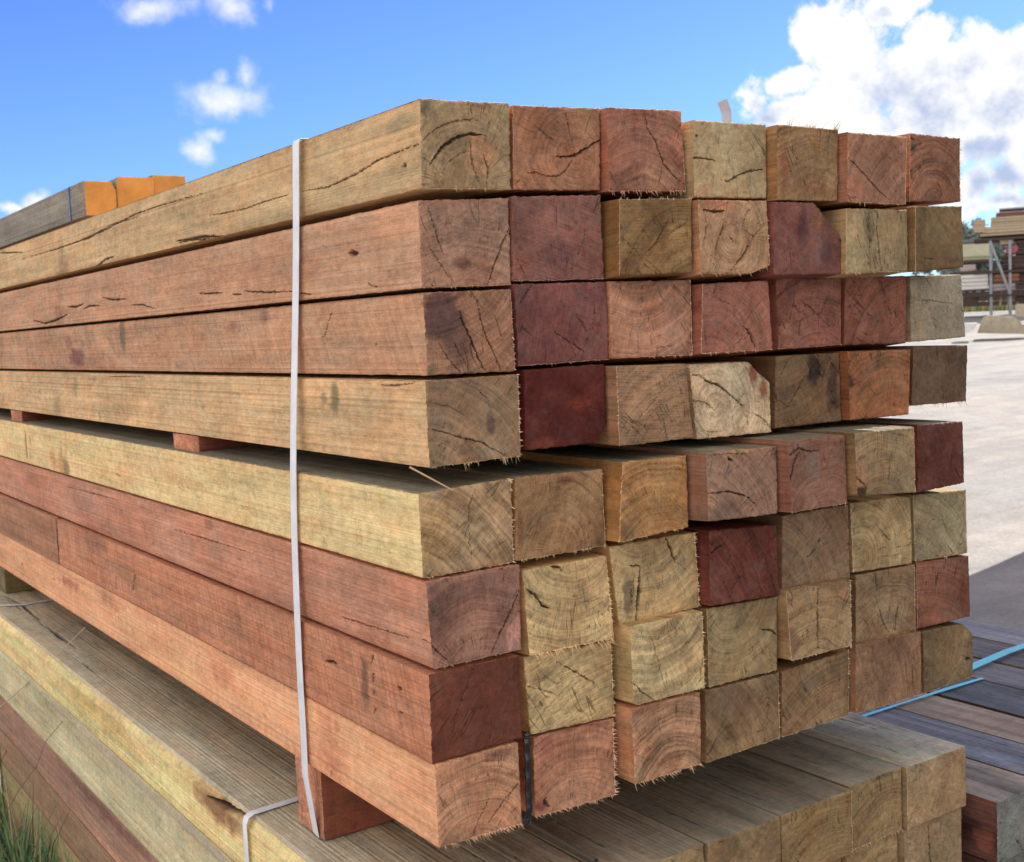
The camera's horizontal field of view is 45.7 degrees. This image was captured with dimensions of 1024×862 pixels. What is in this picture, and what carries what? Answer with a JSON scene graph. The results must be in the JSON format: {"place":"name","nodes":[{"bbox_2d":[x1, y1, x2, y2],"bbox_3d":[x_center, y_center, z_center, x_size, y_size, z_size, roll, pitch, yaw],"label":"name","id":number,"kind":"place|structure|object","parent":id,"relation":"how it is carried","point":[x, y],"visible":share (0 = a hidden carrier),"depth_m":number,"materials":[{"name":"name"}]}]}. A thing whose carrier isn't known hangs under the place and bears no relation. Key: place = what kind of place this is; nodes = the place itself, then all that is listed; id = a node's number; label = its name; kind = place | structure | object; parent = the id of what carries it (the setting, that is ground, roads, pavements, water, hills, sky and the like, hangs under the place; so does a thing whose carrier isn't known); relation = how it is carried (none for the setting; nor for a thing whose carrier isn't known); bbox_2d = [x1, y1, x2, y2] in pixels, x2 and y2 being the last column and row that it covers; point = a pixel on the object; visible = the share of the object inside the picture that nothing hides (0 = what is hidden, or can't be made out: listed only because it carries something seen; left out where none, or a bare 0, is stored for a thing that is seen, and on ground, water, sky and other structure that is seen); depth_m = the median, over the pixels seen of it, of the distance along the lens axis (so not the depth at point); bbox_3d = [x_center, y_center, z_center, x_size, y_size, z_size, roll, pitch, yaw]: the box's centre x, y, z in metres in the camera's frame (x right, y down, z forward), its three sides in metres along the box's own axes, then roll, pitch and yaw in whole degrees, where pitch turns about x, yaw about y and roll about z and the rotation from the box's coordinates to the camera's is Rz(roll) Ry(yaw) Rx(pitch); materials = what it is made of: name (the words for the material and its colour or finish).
{"place":"outdoors","nodes":[
{"label":"outdoors","id":0,"kind":"place"},
{"bbox_2d":[0,0,1023,301],"label":"sky","id":1,"kind":"structure","parent":0,"point":[91,90],"materials":[{"name":"blue"}]},
{"bbox_2d":[879,310,1023,630],"bbox_3d":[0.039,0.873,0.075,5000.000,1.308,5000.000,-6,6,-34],"label":"ground","id":2,"kind":"structure","parent":0,"point":[990,415],"depth_m":10.78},
{"bbox_3d":[-1.234,1.201,3.235,0.136,0.079,4.308,-6,6,-34],"label":"timber beam","id":3,"kind":"object","parent":2,"relation":"on","visible":0},
{"bbox_3d":[-1.239,1.118,3.230,0.136,0.085,4.302,-6,6,-34],"label":"timber beam","id":4,"kind":"object","parent":3,"relation":"on","visible":0},
{"bbox_2d":[0,796,50,861],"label":"timber beam","id":5,"kind":"structure","parent":4,"relation":"on","point":[17,821],"depth_m":3.18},
{"bbox_2d":[0,761,79,861],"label":"timber beam","id":6,"kind":"structure","parent":5,"relation":"on","point":[20,800],"depth_m":3.01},
{"bbox_2d":[0,729,114,861],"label":"timber beam","id":7,"kind":"structure","parent":6,"relation":"on","point":[81,841],"depth_m":2.81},
{"bbox_2d":[0,695,158,861],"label":"timber beam","id":8,"kind":"structure","parent":7,"relation":"on","point":[111,833],"depth_m":2.61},
{"bbox_2d":[0,649,234,861],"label":"timber beam","id":9,"kind":"structure","parent":8,"relation":"on","point":[160,827],"depth_m":2.36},
{"bbox_2d":[0,589,435,861],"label":"timber beam","id":10,"kind":"structure","parent":9,"relation":"on","point":[215,779],"depth_m":2.12,"materials":[{"name":"wood"}]},
{"bbox_2d":[295,756,394,839],"bbox_3d":[0.101,0.462,1.938,0.926,0.109,0.084,-6,6,-34],"label":"timber bearer","id":11,"kind":"object","parent":10,"relation":"on","point":[340,810],"visible":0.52,"depth_m":1.67,"materials":[{"name":"brown wood"}]},
{"bbox_2d":[0,533,523,848],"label":"timber beam","id":12,"kind":"structure","parent":11,"relation":"on","point":[455,799],"depth_m":1.59,"materials":[{"name":"brown wood"}]},
{"bbox_2d":[57,518,521,763],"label":"timber beam","id":13,"kind":"structure","parent":12,"relation":"on","point":[428,714],"depth_m":1.55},
{"bbox_2d":[0,455,520,668],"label":"timber beam","id":14,"kind":"structure","parent":13,"relation":"on","point":[437,622],"depth_m":1.57,"materials":[{"name":"brown wood"}]},
{"bbox_2d":[0,408,515,579],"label":"timber beam","id":15,"kind":"structure","parent":14,"relation":"on","point":[405,518],"depth_m":1.59,"materials":[{"name":"brown wood"}]},
{"bbox_2d":[173,433,259,451],"bbox_3d":[-0.160,-0.019,2.222,0.898,0.028,0.121,-6,6,-34],"label":"spacer batten","id":16,"kind":"object","parent":15,"relation":"on","point":[191,442],"visible":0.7,"depth_m":1.95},
{"bbox_2d":[0,369,522,468],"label":"timber beam","id":17,"kind":"structure","parent":16,"relation":"on","point":[431,421],"depth_m":1.57,"materials":[{"name":"brown wood"}]},
{"bbox_2d":[0,289,515,375],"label":"timber beam","id":18,"kind":"structure","parent":17,"relation":"on","point":[441,332],"depth_m":1.55,"materials":[{"name":"brown wood"}]},
{"bbox_2d":[0,198,510,332],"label":"timber beam","id":19,"kind":"structure","parent":18,"relation":"on","point":[419,246],"depth_m":1.56,"materials":[{"name":"brown wood"}]},
{"bbox_2d":[0,94,510,292],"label":"timber beam","id":20,"kind":"structure","parent":19,"relation":"on","point":[426,149],"depth_m":1.55,"materials":[{"name":"brown wood"}]},
{"bbox_2d":[290,99,731,837],"bbox_3d":[0.102,0.003,1.854,0.953,1.033,0.073,-6,6,-34],"label":"packing strap","id":21,"kind":"object","parent":20,"relation":"attached to","point":[726,111],"visible":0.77,"depth_m":1.59,"materials":[{"name":"white plastic"}]},
{"bbox_2d":[463,364,606,449],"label":"timber beam","id":22,"kind":"structure","parent":16,"relation":"on","point":[562,406],"depth_m":1.42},
{"bbox_2d":[479,282,608,368],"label":"timber beam","id":23,"kind":"structure","parent":22,"relation":"on","point":[556,324],"depth_m":1.42,"materials":[{"name":"brown wood"}]},
{"bbox_2d":[442,195,603,291],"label":"timber beam","id":24,"kind":"structure","parent":23,"relation":"on","point":[555,239],"depth_m":1.41,"materials":[{"name":"brown wood"}]},
{"bbox_2d":[465,104,599,199],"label":"timber beam","id":25,"kind":"structure","parent":24,"relation":"on","point":[555,151],"depth_m":1.41,"materials":[{"name":"brown wood"}]},
{"bbox_2d":[593,364,692,445],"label":"timber beam","id":26,"kind":"structure","parent":16,"relation":"on","point":[646,403],"depth_m":1.47,"materials":[{"name":"brown wood"}]},
{"bbox_2d":[587,280,693,363],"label":"timber beam","id":27,"kind":"structure","parent":26,"relation":"on","point":[649,321],"depth_m":1.49,"materials":[{"name":"brown wood"}]},
{"bbox_2d":[592,195,691,281],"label":"timber beam","id":28,"kind":"structure","parent":27,"relation":"on","point":[646,239],"depth_m":1.46,"materials":[{"name":"brown wood"}]},
{"bbox_2d":[574,107,685,201],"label":"timber beam","id":29,"kind":"structure","parent":28,"relation":"on","point":[641,156],"depth_m":1.46,"materials":[{"name":"brown wood"}]},
{"bbox_2d":[606,362,771,439],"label":"timber beam","id":30,"kind":"structure","parent":16,"relation":"on","point":[726,399],"depth_m":1.57,"materials":[{"name":"brown wood"}]},
{"bbox_2d":[659,281,772,360],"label":"timber beam","id":31,"kind":"structure","parent":30,"relation":"on","point":[730,319],"depth_m":1.55,"materials":[{"name":"brown wood"}]},
{"bbox_2d":[657,200,769,282],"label":"timber beam","id":32,"kind":"structure","parent":31,"relation":"on","point":[729,238],"depth_m":1.52,"materials":[{"name":"brown wood"}]},
{"bbox_2d":[643,120,766,200],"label":"timber beam","id":33,"kind":"structure","parent":32,"relation":"on","point":[724,161],"depth_m":1.52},
{"bbox_2d":[653,353,841,428],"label":"timber beam","id":34,"kind":"structure","parent":16,"relation":"on","point":[804,388],"depth_m":1.65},
{"bbox_2d":[737,278,840,355],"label":"timber beam","id":35,"kind":"structure","parent":34,"relation":"on","point":[805,313],"depth_m":1.64,"materials":[{"name":"brown wood"}]},
{"bbox_2d":[690,202,840,284],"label":"timber beam","id":36,"kind":"structure","parent":35,"relation":"on","point":[804,240],"depth_m":1.58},
{"bbox_2d":[751,119,843,203],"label":"timber beam","id":37,"kind":"structure","parent":36,"relation":"on","point":[801,163],"depth_m":1.57,"materials":[{"name":"brown wood"}]},
{"bbox_2d":[786,349,910,419],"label":"timber beam","id":38,"kind":"structure","parent":16,"relation":"on","point":[874,383],"depth_m":1.71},
{"bbox_2d":[794,276,906,351],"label":"timber beam","id":39,"kind":"structure","parent":38,"relation":"on","point":[873,312],"depth_m":1.73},
{"bbox_2d":[821,208,907,278],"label":"timber beam","id":40,"kind":"structure","parent":39,"relation":"on","point":[873,242],"depth_m":1.65,"materials":[{"name":"brown wood"}]},
{"bbox_2d":[815,132,906,211],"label":"timber beam","id":41,"kind":"structure","parent":40,"relation":"on","point":[871,170],"depth_m":1.63,"materials":[{"name":"brown wood"}]},
{"bbox_2d":[857,345,966,407],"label":"timber beam","id":42,"kind":"structure","parent":16,"relation":"on","point":[938,373],"depth_m":1.80,"materials":[{"name":"brown wood"}]},
{"bbox_2d":[905,274,964,341],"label":"timber beam","id":43,"kind":"structure","parent":42,"relation":"on","point":[934,308],"depth_m":1.80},
{"bbox_2d":[889,206,962,272],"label":"timber beam","id":44,"kind":"structure","parent":43,"relation":"on","point":[934,237],"depth_m":1.71,"materials":[{"name":"brown wood"}]},
{"bbox_2d":[870,133,962,209],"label":"timber beam","id":45,"kind":"structure","parent":44,"relation":"on","point":[933,173],"depth_m":1.76,"materials":[{"name":"brown wood"}]},
{"bbox_2d":[512,717,618,818],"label":"timber beam","id":46,"kind":"structure","parent":11,"relation":"on","point":[574,765],"depth_m":1.47,"materials":[{"name":"brown wood"}]},
{"bbox_2d":[509,640,615,733],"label":"timber beam","id":47,"kind":"structure","parent":46,"relation":"on","point":[575,687],"depth_m":1.46,"materials":[{"name":"brown wood"}]},
{"bbox_2d":[510,550,614,660],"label":"timber beam","id":48,"kind":"structure","parent":47,"relation":"on","point":[565,601],"depth_m":1.44,"materials":[{"name":"brown wood"}]},
{"bbox_2d":[436,458,606,562],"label":"timber beam","id":49,"kind":"structure","parent":48,"relation":"on","point":[559,509],"depth_m":1.43,"materials":[{"name":"brown wood"}]},
{"bbox_2d":[610,690,703,789],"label":"timber beam","id":50,"kind":"structure","parent":11,"relation":"on","point":[656,739],"depth_m":1.52,"materials":[{"name":"brown wood"}]},
{"bbox_2d":[608,609,706,704],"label":"timber beam","id":51,"kind":"structure","parent":50,"relation":"on","point":[660,657],"depth_m":1.51,"materials":[{"name":"brown wood"}]},
{"bbox_2d":[579,530,699,624],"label":"timber beam","id":52,"kind":"structure","parent":51,"relation":"on","point":[654,575],"depth_m":1.52,"materials":[{"name":"brown wood"}]},
{"bbox_2d":[508,445,687,542],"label":"timber beam","id":53,"kind":"structure","parent":52,"relation":"on","point":[645,494],"depth_m":1.48,"materials":[{"name":"brown wood"}]},
{"bbox_2d":[694,671,780,762],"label":"timber beam","id":54,"kind":"structure","parent":11,"relation":"on","point":[739,715],"depth_m":1.60,"materials":[{"name":"brown wood"}]},
{"bbox_2d":[691,596,776,686],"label":"timber beam","id":55,"kind":"structure","parent":54,"relation":"on","point":[740,640],"depth_m":1.60,"materials":[{"name":"brown wood"}]},
{"bbox_2d":[677,519,778,605],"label":"timber beam","id":56,"kind":"structure","parent":55,"relation":"on","point":[737,560],"depth_m":1.58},
{"bbox_2d":[578,439,777,520],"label":"timber beam","id":57,"kind":"structure","parent":56,"relation":"on","point":[727,480],"depth_m":1.52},
{"bbox_2d":[774,648,850,737],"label":"timber beam","id":58,"kind":"structure","parent":11,"relation":"on","point":[813,690],"depth_m":1.68,"materials":[{"name":"brown wood"}]},
{"bbox_2d":[776,578,852,661],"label":"timber beam","id":59,"kind":"structure","parent":58,"relation":"on","point":[814,618],"depth_m":1.65,"materials":[{"name":"brown wood"}]},
{"bbox_2d":[736,504,849,588],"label":"timber beam","id":60,"kind":"structure","parent":59,"relation":"on","point":[812,545],"depth_m":1.66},
{"bbox_2d":[685,430,846,512],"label":"timber beam","id":61,"kind":"structure","parent":60,"relation":"on","point":[811,470],"depth_m":1.57,"materials":[{"name":"brown wood"}]},
{"bbox_2d":[844,630,921,713],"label":"timber beam","id":62,"kind":"structure","parent":11,"relation":"on","point":[884,671],"depth_m":1.75,"materials":[{"name":"brown wood"}]},
{"bbox_2d":[848,563,915,642],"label":"timber beam","id":63,"kind":"structure","parent":62,"relation":"on","point":[883,602],"depth_m":1.76,"materials":[{"name":"brown wood"}]},
{"bbox_2d":[844,494,911,571],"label":"timber beam","id":64,"kind":"structure","parent":63,"relation":"on","point":[880,530],"depth_m":1.75,"materials":[{"name":"brown wood"}]},
{"bbox_2d":[771,422,915,495],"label":"timber beam","id":65,"kind":"structure","parent":64,"relation":"on","point":[879,459],"depth_m":1.63,"materials":[{"name":"brown wood"}]},
{"bbox_2d":[916,621,972,692],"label":"timber beam","id":66,"kind":"structure","parent":11,"relation":"on","point":[946,654],"depth_m":1.85,"materials":[{"name":"brown wood"}]},
{"bbox_2d":[910,555,969,628],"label":"timber beam","id":67,"kind":"structure","parent":66,"relation":"on","point":[941,591],"depth_m":1.83,"materials":[{"name":"brown wood"}]},
{"bbox_2d":[894,487,967,560],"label":"timber beam","id":68,"kind":"structure","parent":67,"relation":"on","point":[939,524],"depth_m":1.83,"materials":[{"name":"brown wood"}]},
{"bbox_3d":[-1.118,1.181,3.314,0.141,0.094,4.306,-6,6,-34],"label":"timber beam","id":69,"kind":"object","parent":2,"relation":"on","visible":0},
{"bbox_3d":[-1.124,1.086,3.309,0.141,0.094,4.298,-6,6,-34],"label":"timber beam","id":70,"kind":"object","parent":69,"relation":"on","visible":0},
{"bbox_3d":[-1.129,0.992,3.301,0.141,0.094,4.296,-6,6,-34],"label":"timber beam","id":71,"kind":"object","parent":70,"relation":"on","visible":0},
{"bbox_3d":[-1.134,0.896,3.294,0.141,0.096,4.295,-6,6,-34],"label":"timber beam","id":72,"kind":"object","parent":71,"relation":"on","visible":0},
{"bbox_3d":[-1.135,0.799,3.280,0.141,0.097,4.308,-6,6,-34],"label":"timber beam","id":73,"kind":"object","parent":72,"relation":"on","visible":0},
{"bbox_3d":[-1.141,0.702,3.275,0.141,0.096,4.299,-6,6,-34],"label":"timber beam","id":74,"kind":"object","parent":73,"relation":"on","visible":0},
{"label":"timber beam","id":75,"kind":"object","parent":74,"relation":"on","visible":0},
{"bbox_2d":[27,589,578,861],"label":"timber beam","id":76,"kind":"structure","parent":75,"relation":"on","point":[517,844],"depth_m":1.65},
{"bbox_3d":[-1.484,1.189,4.376,0.971,0.071,0.101,-6,6,-34],"label":"timber bearer","id":77,"kind":"object","parent":2,"relation":"on","visible":0},
{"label":"timber beam","id":78,"kind":"object","parent":77,"relation":"on","visible":0},
{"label":"timber beam","id":79,"kind":"object","parent":78,"relation":"on","visible":0},
{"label":"timber beam","id":80,"kind":"object","parent":79,"relation":"on","visible":0},
{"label":"timber beam","id":81,"kind":"object","parent":80,"relation":"on","visible":0},
{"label":"timber beam","id":82,"kind":"object","parent":81,"relation":"on","visible":0},
{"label":"timber beam","id":83,"kind":"object","parent":82,"relation":"on","visible":0},
{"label":"timber beam","id":84,"kind":"object","parent":83,"relation":"on","visible":0},
{"bbox_2d":[515,798,703,861],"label":"timber beam","id":85,"kind":"structure","parent":84,"relation":"on","point":[607,830],"depth_m":1.63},
{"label":"timber beam","id":86,"kind":"object","parent":77,"relation":"on","visible":0},
{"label":"timber beam","id":87,"kind":"object","parent":86,"relation":"on","visible":0},
{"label":"timber beam","id":88,"kind":"object","parent":87,"relation":"on","visible":0},
{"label":"timber beam","id":89,"kind":"object","parent":88,"relation":"on","visible":0},
{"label":"timber beam","id":90,"kind":"object","parent":89,"relation":"on","visible":0},
{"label":"timber beam","id":91,"kind":"object","parent":90,"relation":"on","visible":0},
{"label":"timber beam","id":92,"kind":"object","parent":91,"relation":"on","visible":0},
{"bbox_2d":[606,773,780,861],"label":"timber beam","id":93,"kind":"structure","parent":92,"relation":"on","point":[721,827],"depth_m":1.68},
{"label":"timber beam","id":94,"kind":"object","parent":77,"relation":"on","visible":0},
{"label":"timber beam","id":95,"kind":"object","parent":94,"relation":"on","visible":0},
{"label":"timber beam","id":96,"kind":"object","parent":95,"relation":"on","visible":0},
{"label":"timber beam","id":97,"kind":"object","parent":96,"relation":"on","visible":0},
{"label":"timber beam","id":98,"kind":"object","parent":97,"relation":"on","visible":0},
{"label":"timber beam","id":99,"kind":"object","parent":98,"relation":"on","visible":0},
{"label":"timber beam","id":100,"kind":"object","parent":99,"relation":"on","visible":0},
{"bbox_2d":[677,750,852,861],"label":"timber beam","id":101,"kind":"structure","parent":100,"relation":"on","point":[814,813],"depth_m":1.75,"materials":[{"name":"brown wood"}]},
{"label":"timber beam","id":102,"kind":"object","parent":77,"relation":"on","visible":0},
{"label":"timber beam","id":103,"kind":"object","parent":102,"relation":"on","visible":0},
{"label":"timber beam","id":104,"kind":"object","parent":103,"relation":"on","visible":0},
{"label":"timber beam","id":105,"kind":"object","parent":104,"relation":"on","visible":0},
{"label":"timber beam","id":106,"kind":"object","parent":105,"relation":"on","visible":0},
{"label":"timber beam","id":107,"kind":"object","parent":106,"relation":"on","visible":0},
{"bbox_2d":[841,832,897,861],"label":"timber beam","id":108,"kind":"structure","parent":107,"relation":"on","point":[884,849],"depth_m":1.82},
{"bbox_2d":[744,732,902,850],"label":"timber beam","id":109,"kind":"structure","parent":108,"relation":"on","point":[873,784],"depth_m":1.82,"materials":[{"name":"brown wood"}]},
{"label":"timber beam","id":110,"kind":"object","parent":77,"relation":"on","visible":0},
{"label":"timber beam","id":111,"kind":"object","parent":110,"relation":"on","visible":0},
{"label":"timber beam","id":112,"kind":"object","parent":111,"relation":"on","visible":0},
{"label":"timber beam","id":113,"kind":"object","parent":112,"relation":"on","visible":0},
{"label":"timber beam","id":114,"kind":"object","parent":113,"relation":"on","visible":0},
{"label":"timber beam","id":115,"kind":"object","parent":114,"relation":"on","visible":0},
{"bbox_2d":[897,808,961,861],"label":"timber beam","id":116,"kind":"structure","parent":115,"relation":"on","point":[938,839],"depth_m":1.88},
{"bbox_2d":[798,712,965,829],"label":"timber beam","id":117,"kind":"structure","parent":116,"relation":"on","point":[933,777],"depth_m":1.89,"materials":[{"name":"brown wood"}]},
{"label":"timber beam","id":118,"kind":"object","parent":2,"relation":"on","visible":0},
{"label":"timber beam","id":119,"kind":"object","parent":118,"relation":"on","visible":0},
{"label":"timber beam","id":120,"kind":"object","parent":119,"relation":"on","visible":0},
{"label":"timber beam","id":121,"kind":"object","parent":120,"relation":"on","visible":0},
{"bbox_2d":[961,851,1023,861],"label":"timber beam","id":122,"kind":"structure","parent":121,"relation":"on","point":[966,857],"depth_m":1.96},
{"bbox_2d":[961,758,1023,861],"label":"timber beam","id":123,"kind":"structure","parent":122,"relation":"on","point":[992,820],"depth_m":1.94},
{"bbox_3d":[-2.598,0.164,6.104,0.471,1.915,0.101,-6,6,-34],"label":"timber bearer","id":124,"kind":"object","parent":2,"relation":"on","visible":0},
{"bbox_2d":[0,181,116,249],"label":"timber beam","id":125,"kind":"structure","parent":124,"relation":"on","point":[88,199],"depth_m":3.90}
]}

